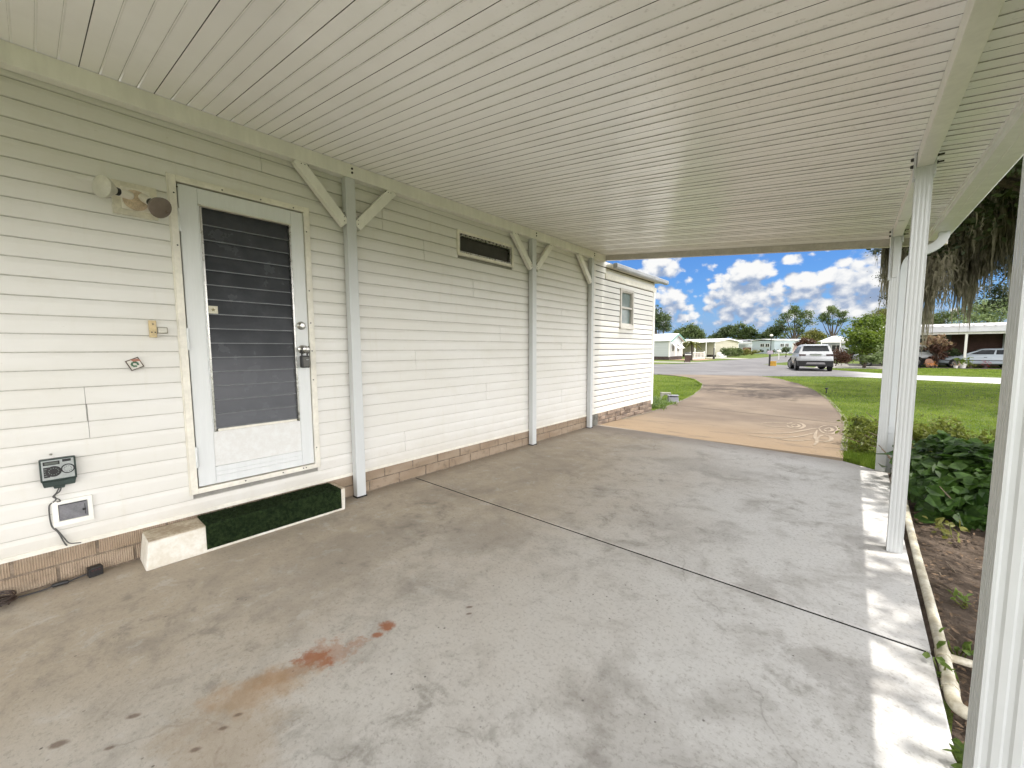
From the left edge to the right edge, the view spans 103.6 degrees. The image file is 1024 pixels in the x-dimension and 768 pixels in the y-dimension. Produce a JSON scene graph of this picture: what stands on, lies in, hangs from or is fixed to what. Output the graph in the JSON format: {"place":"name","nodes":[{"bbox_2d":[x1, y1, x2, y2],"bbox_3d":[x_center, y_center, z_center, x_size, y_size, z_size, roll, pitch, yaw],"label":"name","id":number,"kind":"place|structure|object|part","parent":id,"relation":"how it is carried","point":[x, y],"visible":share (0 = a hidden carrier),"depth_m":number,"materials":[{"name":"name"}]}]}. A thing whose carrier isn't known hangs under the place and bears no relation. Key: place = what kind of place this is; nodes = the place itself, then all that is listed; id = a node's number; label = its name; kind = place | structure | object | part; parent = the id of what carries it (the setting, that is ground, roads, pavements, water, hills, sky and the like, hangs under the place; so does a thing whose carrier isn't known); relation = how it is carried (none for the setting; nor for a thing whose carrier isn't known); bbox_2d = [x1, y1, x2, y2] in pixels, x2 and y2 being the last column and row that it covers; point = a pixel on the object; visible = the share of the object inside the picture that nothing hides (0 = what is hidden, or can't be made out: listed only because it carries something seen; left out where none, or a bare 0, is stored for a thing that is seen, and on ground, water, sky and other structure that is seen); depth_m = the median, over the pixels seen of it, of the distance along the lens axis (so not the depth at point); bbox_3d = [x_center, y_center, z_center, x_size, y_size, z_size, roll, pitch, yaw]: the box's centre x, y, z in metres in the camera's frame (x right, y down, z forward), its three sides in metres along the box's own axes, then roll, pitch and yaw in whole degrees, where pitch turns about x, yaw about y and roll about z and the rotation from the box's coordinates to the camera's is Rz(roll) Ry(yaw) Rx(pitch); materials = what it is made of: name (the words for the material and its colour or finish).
{"place":"outdoors","nodes":[
{"label":"outdoors","id":0,"kind":"place"},
{"bbox_2d":[682,338,742,356],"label":"cream house","id":1,"kind":"structure","parent":0,"point":[707,346],"depth_m":70.03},
{"bbox_2d":[690,351,704,359],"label":"porch railing","id":2,"kind":"object","parent":1,"relation":"attached to","point":[695,355],"visible":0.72,"depth_m":54.53,"materials":[{"name":"white metal"}]},
{"bbox_2d":[600,374,843,460],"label":"driveway","id":3,"kind":"structure","parent":0,"point":[712,424],"depth_m":7.93,"materials":[{"name":"concrete"}]},
{"bbox_2d":[746,422,839,444],"bbox_3d":[4.500,0.752,6.500,1.210,0.050,2.232,4,6,40],"label":"driveway drawing","id":4,"kind":"object","parent":3,"relation":"on","point":[819,436],"visible":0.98,"depth_m":6.28},
{"bbox_2d":[695,355,835,363],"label":"side street","id":5,"kind":"structure","parent":0,"point":[765,360],"depth_m":48.05,"materials":[{"name":"grey asphalt"}]},
{"bbox_2d":[606,248,1009,339],"label":"sky","id":6,"kind":"structure","parent":0,"point":[711,293],"materials":[{"name":"blue"}]},
{"bbox_2d":[651,348,1001,732],"bbox_3d":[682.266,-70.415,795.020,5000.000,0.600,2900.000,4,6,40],"label":"lawn","id":7,"kind":"structure","parent":0,"point":[949,714],"depth_m":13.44,"materials":[{"name":"green plant"}]},
{"bbox_2d":[0,68,668,598],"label":"mobile home","id":8,"kind":"object","parent":7,"relation":"on","point":[228,272],"visible":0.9,"depth_m":2.80,"materials":[{"name":"plastic"}]},
{"bbox_2d":[38,453,76,488],"bbox_3d":[-2.478,0.473,2.200,0.043,0.194,0.134,4,6,40],"label":"sprinkler timer","id":9,"kind":"object","parent":8,"relation":"attached to","point":[58,472],"visible":1,"depth_m":2.19,"materials":[{"name":"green plastic"}]},
{"bbox_2d":[48,488,80,545],"bbox_3d":[-2.481,0.736,2.231,0.021,0.349,0.110,4,6,38],"label":"timer cable","id":10,"kind":"object","parent":9,"relation":"attached to","point":[56,529],"visible":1,"depth_m":2.21,"materials":[{"name":"grey plastic"}]},
{"bbox_2d":[51,494,93,527],"bbox_3d":[-2.467,0.712,2.263,0.016,0.144,0.156,4,6,40],"label":"electrical outlet","id":11,"kind":"object","parent":8,"relation":"attached to","point":[75,510],"depth_m":2.26,"materials":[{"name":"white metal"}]},
{"bbox_2d":[92,175,171,220],"bbox_3d":[-2.180,-1.076,2.319,0.198,0.201,0.326,4,6,40],"label":"security floodlight","id":12,"kind":"object","parent":8,"relation":"attached to","point":[136,200],"visible":1,"depth_m":2.35,"materials":[{"name":"beige plastic"}]},
{"bbox_2d":[125,357,143,370],"bbox_3d":[-2.272,-0.121,2.425,0.009,0.086,0.086,4,6,40],"label":"wall tile","id":13,"kind":"object","parent":8,"relation":"attached to","point":[134,363],"depth_m":2.42,"materials":[{"name":"white ceramic"}]},
{"bbox_2d":[148,320,167,337],"bbox_3d":[-2.190,-0.340,2.494,0.018,0.104,0.088,4,6,40],"label":"doorbell plate","id":14,"kind":"object","parent":8,"relation":"attached to","point":[154,330],"visible":1,"depth_m":2.48,"materials":[{"name":"yellow plastic"}]},
{"bbox_2d":[165,172,320,495],"bbox_3d":[-1.858,-0.314,2.901,0.169,2.061,0.856,4,6,40],"label":"door","id":15,"kind":"structure","parent":8,"relation":"in","point":[241,261],"depth_m":2.85,"materials":[{"name":"metal"}]},
{"bbox_2d":[300,350,309,367],"bbox_3d":[-1.611,-0.211,3.131,0.052,0.168,0.062,4,6,40],"label":"lock box","id":16,"kind":"object","parent":15,"relation":"hanging from","point":[304,361],"visible":0.91,"depth_m":3.11,"materials":[{"name":"grey metal"}]},
{"bbox_2d":[456,229,513,267],"bbox_3d":[-0.315,-1.550,4.668,0.096,0.264,0.924,4,6,40],"label":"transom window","id":17,"kind":"structure","parent":8,"relation":"in","point":[470,245],"depth_m":4.64,"materials":[{"name":"metal"}]},
{"bbox_2d":[619,288,634,329],"bbox_3d":[2.123,-1.391,7.524,0.120,0.732,0.600,4,6,40],"label":"side window","id":18,"kind":"structure","parent":8,"relation":"in","point":[626,316],"depth_m":7.56,"materials":[{"name":"metal"}]},
{"bbox_2d":[0,425,956,767],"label":"carport slab","id":19,"kind":"structure","parent":7,"relation":"on","point":[416,623],"depth_m":1.83,"materials":[{"name":"concrete"}]},
{"bbox_2d":[0,590,17,606],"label":"cord coil","id":20,"kind":"object","parent":19,"relation":"on","point":[9,599],"visible":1,"depth_m":2.07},
{"bbox_2d":[18,573,86,597],"bbox_3d":[-2.516,1.100,2.175,0.032,0.025,0.314,4,6,40],"label":"adapter cord","id":21,"kind":"object","parent":19,"relation":"on","point":[59,583],"visible":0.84,"depth_m":2.19,"materials":[{"name":"black plastic"}]},
{"bbox_2d":[86,563,103,577],"bbox_3d":[-2.402,1.075,2.319,0.049,0.051,0.060,3,6,32],"label":"power adapter","id":22,"kind":"object","parent":19,"relation":"on","point":[94,570],"visible":1,"depth_m":2.31,"materials":[{"name":"black plastic"}]},
{"bbox_2d":[140,482,344,570],"bbox_3d":[-1.821,0.963,2.869,0.216,0.176,1.214,4,6,40],"label":"door step","id":23,"kind":"object","parent":19,"relation":"on","point":[171,543],"depth_m":2.48,"materials":[{"name":"white concrete"}]},
{"bbox_2d":[197,483,341,549],"bbox_3d":[-1.729,0.933,2.955,0.243,0.181,0.884,4,6,40],"label":"turf mat","id":24,"kind":"object","parent":23,"relation":"on","point":[230,525],"visible":1,"depth_m":2.85,"materials":[{"name":"green carpet"}]},
{"bbox_2d":[0,0,1023,767],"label":"carport","id":25,"kind":"object","parent":19,"relation":"on","point":[606,130],"visible":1,"depth_m":2.08,"materials":[{"name":"paint"}]},
{"bbox_2d":[416,478,925,651],"bbox_3d":[0.390,1.121,2.903,3.630,0.155,0.070,4,6,40],"label":"control joint filler","id":26,"kind":"object","parent":19,"relation":"on","point":[703,575],"visible":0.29,"depth_m":2.25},
{"bbox_2d":[652,400,666,409],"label":"daylily","id":27,"kind":"object","parent":7,"relation":"on","point":[654,405],"visible":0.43,"depth_m":9.21,"materials":[{"name":"green plant"}]},
{"bbox_2d":[653,396,670,402],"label":"daylily","id":28,"kind":"object","parent":7,"relation":"on","point":[657,399],"visible":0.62,"depth_m":10.68,"materials":[{"name":"green plant"}]},
{"bbox_2d":[654,305,673,333],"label":"tree","id":29,"kind":"object","parent":7,"relation":"on","point":[660,323],"visible":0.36,"depth_m":75.23,"materials":[{"name":"green plant"}]},
{"bbox_2d":[660,392,670,399],"bbox_3d":[4.335,0.344,11.368,0.280,0.220,0.070,2,5,23],"label":"edging stone","id":30,"kind":"object","parent":7,"relation":"on","point":[662,394],"visible":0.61,"depth_m":11.34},
{"bbox_2d":[654,400,676,405],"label":"daylily","id":31,"kind":"object","parent":7,"relation":"on","point":[664,402],"visible":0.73,"depth_m":10.19,"materials":[{"name":"green plant"}]},
{"bbox_2d":[654,333,685,359],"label":"cottage","id":32,"kind":"structure","parent":7,"relation":"on","point":[668,347],"depth_m":53.65,"materials":[{"name":"grey"}]},
{"bbox_2d":[671,343,680,351],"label":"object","id":33,"kind":"structure","parent":32,"relation":"in","point":[673,344],"depth_m":53.41,"materials":[{"name":"white metal"}]},
{"bbox_2d":[667,395,678,402],"bbox_3d":[4.240,0.398,10.597,0.270,0.215,0.199,1,5,12],"label":"utility cover","id":34,"kind":"object","parent":7,"relation":"on","point":[674,398],"visible":0.8,"depth_m":10.52,"materials":[{"name":"grey concrete"}]},
{"bbox_2d":[684,353,690,361],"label":"trash bin","id":35,"kind":"object","parent":7,"relation":"on","point":[687,357],"visible":0.91,"depth_m":42.81,"materials":[{"name":"black plastic"}]},
{"bbox_2d":[672,321,706,338],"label":"tree","id":36,"kind":"object","parent":7,"relation":"on","point":[690,331],"visible":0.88,"depth_m":81.31,"materials":[{"name":"green plant"}]},
{"bbox_2d":[683,341,701,360],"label":"palm","id":37,"kind":"object","parent":7,"relation":"on","point":[692,343],"visible":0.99,"depth_m":49.90,"materials":[{"name":"green plant"}]},
{"bbox_2d":[716,352,726,356],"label":"porch steps","id":38,"kind":"structure","parent":7,"relation":"on","point":[718,354],"depth_m":65.47,"materials":[{"name":"white concrete"}]},
{"bbox_2d":[709,323,739,338],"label":"tree","id":39,"kind":"object","parent":7,"relation":"on","point":[720,333],"visible":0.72,"depth_m":111.37,"materials":[{"name":"green plant"}]},
{"bbox_2d":[720,347,732,356],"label":"bush","id":40,"kind":"object","parent":7,"relation":"on","point":[726,352],"visible":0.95,"depth_m":65.71,"materials":[{"name":"green plant"}]},
{"bbox_2d":[705,357,748,358],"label":"cream house drive","id":41,"kind":"structure","parent":7,"relation":"on","point":[727,358],"depth_m":58.51,"materials":[{"name":"concrete"}]},
{"bbox_2d":[728,346,736,355],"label":"bush","id":42,"kind":"object","parent":7,"relation":"on","point":[734,351],"visible":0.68,"depth_m":66.52,"materials":[{"name":"green plant"}]},
{"bbox_2d":[622,374,847,450],"bbox_3d":[7.556,0.208,13.650,5.670,0.228,18.380,2,5,22],"label":"driveway edging","id":43,"kind":"object","parent":7,"relation":"on","point":[842,448],"visible":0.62,"depth_m":8.98,"materials":[{"name":"concrete"}]},
{"bbox_2d":[734,347,744,355],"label":"bush","id":44,"kind":"object","parent":7,"relation":"on","point":[739,351],"visible":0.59,"depth_m":67.54,"materials":[{"name":"green plant"}]},
{"bbox_2d":[726,321,760,339],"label":"tree","id":45,"kind":"object","parent":7,"relation":"on","point":[746,332],"visible":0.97,"depth_m":107.25,"materials":[{"name":"green plant"}]},
{"bbox_2d":[739,340,751,349],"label":"pale home","id":46,"kind":"object","parent":7,"relation":"on","point":[746,343],"visible":0.1,"depth_m":92.66,"materials":[{"name":"grey"}]},
{"bbox_2d":[742,348,759,354],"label":"bush","id":47,"kind":"object","parent":7,"relation":"on","point":[747,351],"visible":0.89,"depth_m":73.77,"materials":[{"name":"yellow plant"}]},
{"bbox_2d":[673,332,857,349],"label":"treeline","id":48,"kind":"object","parent":7,"relation":"on","point":[774,338],"depth_m":148.59,"materials":[{"name":"green plant"}]},
{"bbox_2d":[767,351,772,365],"bbox_3d":[21.297,-2.100,33.273,0.380,1.350,0.520,2,5,23],"label":"mailbox","id":49,"kind":"object","parent":7,"relation":"on","point":[769,352],"visible":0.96,"depth_m":33.20,"materials":[{"name":"white plastic"}]},
{"bbox_2d":[759,349,782,352],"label":"bush","id":50,"kind":"object","parent":7,"relation":"on","point":[769,350],"visible":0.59,"depth_m":79.07,"materials":[{"name":"green plant"}]},
{"bbox_2d":[758,323,786,338],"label":"tree","id":51,"kind":"object","parent":7,"relation":"on","point":[774,331],"visible":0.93,"depth_m":103.31,"materials":[{"name":"green plant"}]},
{"bbox_2d":[750,339,800,353],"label":"blue house","id":52,"kind":"structure","parent":7,"relation":"on","point":[765,344],"depth_m":80.73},
{"bbox_2d":[781,347,791,356],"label":"bush","id":53,"kind":"object","parent":7,"relation":"on","point":[786,349],"visible":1,"depth_m":61.84,"materials":[{"name":"green plant"}]},
{"bbox_2d":[773,303,818,338],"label":"tree","id":54,"kind":"object","parent":7,"relation":"on","point":[797,314],"visible":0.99,"depth_m":99.64,"materials":[{"name":"green plant"}]},
{"bbox_2d":[794,337,815,346],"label":"bush","id":55,"kind":"object","parent":7,"relation":"on","point":[803,341],"visible":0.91,"depth_m":75.75,"materials":[{"name":"red plant"}]},
{"bbox_2d":[799,327,828,343],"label":"tree","id":56,"kind":"object","parent":7,"relation":"on","point":[815,335],"visible":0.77,"depth_m":83.46,"materials":[{"name":"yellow plant"}]},
{"bbox_2d":[814,305,849,336],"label":"tree","id":57,"kind":"object","parent":7,"relation":"on","point":[834,310],"visible":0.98,"depth_m":103.80,"materials":[{"name":"green plant"}]},
{"bbox_2d":[818,336,847,351],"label":"porch house","id":58,"kind":"structure","parent":7,"relation":"on","point":[832,342],"depth_m":61.72,"materials":[{"name":"grey"}]},
{"bbox_2d":[831,345,839,351],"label":"window","id":59,"kind":"structure","parent":58,"relation":"in","point":[832,346],"depth_m":62.04,"materials":[{"name":"grey glass"}]},
{"bbox_2d":[832,347,853,365],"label":"bush","id":60,"kind":"object","parent":7,"relation":"on","point":[841,356],"visible":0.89,"depth_m":32.67,"materials":[{"name":"red plant"}]},
{"bbox_2d":[815,363,882,368],"bbox_3d":[28.370,-1.467,32.713,5.400,0.001,11.400,4,6,40],"label":"neighbour carport pad","id":61,"kind":"object","parent":7,"relation":"on","point":[873,366],"visible":0.4,"depth_m":31.79,"materials":[{"name":"concrete"}]},
{"bbox_2d":[842,348,854,363],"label":"bush","id":62,"kind":"object","parent":61,"relation":"on","point":[850,353],"visible":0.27,"depth_m":35.81,"materials":[{"name":"green plant"}]},
{"bbox_2d":[853,344,931,366],"bbox_3d":[30.066,-2.242,31.980,4.588,1.750,2.280,4,6,40],"label":"white suv","id":63,"kind":"object","parent":61,"relation":"on","point":[923,357],"visible":0.23,"depth_m":30.24,"materials":[{"name":"paint"}]},
{"bbox_2d":[837,310,885,367],"bbox_3d":[26.494,-3.235,29.694,5.304,4.318,3.512,-3,6,-33],"label":"bush","id":64,"kind":"object","parent":7,"relation":"on","point":[864,338],"visible":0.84,"depth_m":29.30,"materials":[{"name":"green plant"}]},
{"bbox_2d":[851,305,886,329],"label":"tree","id":65,"kind":"object","parent":7,"relation":"on","point":[884,311],"visible":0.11,"depth_m":61.58,"materials":[{"name":"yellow plant"}]},
{"bbox_2d":[861,354,880,364],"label":"bush","id":66,"kind":"object","parent":7,"relation":"on","point":[867,359],"visible":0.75,"depth_m":28.61,"materials":[{"name":"green plant"}]},
{"bbox_2d":[871,344,883,362],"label":"bush","id":67,"kind":"object","parent":7,"relation":"on","point":[878,355],"visible":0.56,"depth_m":28.00,"materials":[{"name":"green plant"}]},
{"bbox_2d":[835,412,995,452],"bbox_3d":[5.577,0.701,4.255,3.399,0.570,1.266,4,6,40],"label":"hedge","id":68,"kind":"object","parent":7,"relation":"on","point":[864,441],"visible":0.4,"depth_m":4.94,"materials":[{"name":"green plant"}]},
{"bbox_2d":[860,322,1006,365],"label":"brown house","id":69,"kind":"structure","parent":7,"relation":"on","point":[976,336],"depth_m":31.57,"materials":[{"name":"white metal"}]},
{"bbox_2d":[888,473,985,744],"bbox_3d":[2.668,1.248,0.993,2.300,0.077,7.800,4,6,40],"label":"soil bed","id":70,"kind":"object","parent":7,"relation":"on","point":[966,550],"visible":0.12,"depth_m":2.31,"materials":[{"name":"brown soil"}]},
{"bbox_2d":[875,430,994,530],"bbox_3d":[4.431,0.784,2.953,2.641,0.593,1.824,4,6,40],"label":"heart leaf shrub","id":71,"kind":"object","parent":70,"relation":"on","point":[949,477],"visible":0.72,"depth_m":3.16,"materials":[{"name":"green plant"}]},
{"bbox_2d":[911,512,964,642],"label":"twigs","id":72,"kind":"object","parent":70,"relation":"on","point":[944,584],"visible":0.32,"depth_m":2.23,"materials":[{"name":"brown wood"}]},
{"bbox_2d":[905,499,972,719],"bbox_3d":[2.556,1.082,2.368,0.310,0.051,2.743,4,6,40],"label":"pvc pipe","id":73,"kind":"object","parent":70,"relation":"on","point":[950,687],"visible":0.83,"depth_m":1.78,"materials":[{"name":"white plastic"}]},
{"bbox_2d":[922,652,958,686],"bbox_3d":[1.712,1.152,1.621,0.092,0.104,0.097,-1,5,-12],"label":"weed","id":74,"kind":"object","parent":70,"relation":"on","point":[940,660],"visible":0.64,"depth_m":1.61,"materials":[{"name":"green plant"}]},
{"bbox_2d":[942,738,964,767],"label":"weed","id":75,"kind":"object","parent":70,"relation":"on","point":[957,750],"visible":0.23,"depth_m":1.23,"materials":[{"name":"green plant"}]},
{"bbox_2d":[923,516,984,543],"bbox_3d":[3.099,1.026,2.816,0.256,0.139,0.475,2,5,26],"label":"weed","id":76,"kind":"object","parent":70,"relation":"on","point":[938,524],"visible":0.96,"depth_m":2.85,"materials":[{"name":"yellow plant"}]},
{"bbox_2d":[936,627,973,657],"bbox_3d":[1.887,1.142,1.722,0.165,0.105,0.141,-2,5,-22],"label":"weed","id":77,"kind":"object","parent":70,"relation":"on","point":[965,646],"visible":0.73,"depth_m":1.72,"materials":[{"name":"green plant"}]},
{"bbox_2d":[948,587,972,608],"bbox_3d":[2.320,1.111,2.081,0.103,0.103,0.128,4,6,40],"label":"weed","id":78,"kind":"object","parent":70,"relation":"on","point":[964,599],"visible":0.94,"depth_m":2.08,"materials":[{"name":"green plant"}]},
{"bbox_2d":[865,156,1022,354],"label":"live oak","id":79,"kind":"object","parent":7,"relation":"on","point":[981,240],"visible":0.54,"depth_m":13.98,"materials":[{"name":"green plant"}]},
{"bbox_2d":[921,307,966,324],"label":"tree","id":80,"kind":"object","parent":7,"relation":"on","point":[941,318],"visible":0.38,"depth_m":55.36,"materials":[{"name":"green plant"}]},
{"bbox_2d":[945,347,961,356],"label":"bush","id":81,"kind":"object","parent":7,"relation":"on","point":[954,352],"visible":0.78,"depth_m":29.42,"materials":[{"name":"green plant"}]},
{"bbox_2d":[918,367,1001,368],"bbox_3d":[33.166,-1.016,27.184,8.900,0.001,2.000,4,6,40],"label":"flower bed","id":82,"kind":"object","parent":7,"relation":"on","point":[964,368],"visible":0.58,"depth_m":27.98,"materials":[{"name":"green plant"}]},
{"bbox_2d":[924,359,933,367],"bbox_3d":[30.053,-1.486,28.996,0.675,0.677,0.207,-1,5,-3],"label":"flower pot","id":83,"kind":"object","parent":82,"relation":"on","point":[930,361],"visible":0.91,"depth_m":28.96,"materials":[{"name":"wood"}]},
{"bbox_2d":[919,343,956,367],"bbox_3d":[31.318,-2.125,29.602,2.228,2.061,1.358,0,5,2],"label":"bush","id":84,"kind":"object","parent":82,"relation":"on","point":[938,350],"visible":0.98,"depth_m":29.40,"materials":[{"name":"brown plant"}]},
{"bbox_2d":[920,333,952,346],"bbox_3d":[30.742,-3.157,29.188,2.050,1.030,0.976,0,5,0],"label":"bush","id":85,"kind":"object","parent":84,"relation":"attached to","point":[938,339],"visible":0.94,"depth_m":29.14,"materials":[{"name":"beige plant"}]},
{"bbox_2d":[954,357,973,367],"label":"potted plant","id":86,"kind":"object","parent":82,"relation":"on","point":[964,365],"visible":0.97,"depth_m":28.38,"materials":[{"name":"green plant"}]},
{"bbox_2d":[948,292,1007,323],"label":"tree","id":87,"kind":"object","parent":7,"relation":"on","point":[991,317],"visible":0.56,"depth_m":51.38,"materials":[{"name":"green plant"}]},
{"bbox_2d":[976,278,1009,320],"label":"tree","id":88,"kind":"object","parent":7,"relation":"on","point":[993,288],"visible":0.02,"depth_m":60.33,"materials":[{"name":"green plant"}]},
{"bbox_2d":[653,363,1000,383],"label":"street","id":89,"kind":"structure","parent":0,"point":[742,369],"depth_m":25.10,"materials":[{"name":"grey asphalt"}]},
{"bbox_2d":[770,361,776,365],"bbox_3d":[21.748,-1.705,33.613,0.540,0.400,0.400,2,6,29],"label":"yellow box","id":90,"kind":"object","parent":89,"relation":"on","point":[772,363],"visible":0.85,"depth_m":33.43,"materials":[{"name":"yellow plastic"}]},
{"bbox_2d":[787,344,833,370],"bbox_3d":[20.244,-1.797,27.342,2.280,1.750,4.588,2,6,29],"label":"white suv","id":91,"kind":"object","parent":89,"relation":"on","point":[819,356],"visible":0.99,"depth_m":25.58,"materials":[{"name":"paint"}]},
{"bbox_3d":[19.297,-2.243,25.595,1.406,0.320,0.174,2,6,29],"label":"rear window","id":92,"kind":"part","parent":91,"relation":"part of","materials":[{"name":"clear glass"}]},
{"bbox_2d":[938,348,1003,367],"bbox_3d":[34.060,-1.870,29.246,4.540,1.420,1.960,4,6,40],"label":"white sedan","id":93,"kind":"object","parent":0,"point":[993,356],"visible":0.45,"depth_m":28.71,"materials":[{"name":"silver metal"}]},
{"bbox_3d":[33.545,-2.270,28.724,1.250,0.315,0.153,4,6,40],"label":"side window","id":94,"kind":"part","parent":93,"relation":"part of","materials":[{"name":"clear glass"}]},
{"bbox_3d":[34.389,-2.216,28.005,0.946,0.321,0.153,4,6,40],"label":"side window","id":95,"kind":"part","parent":93,"relation":"part of","materials":[{"name":"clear glass"}]}
]}

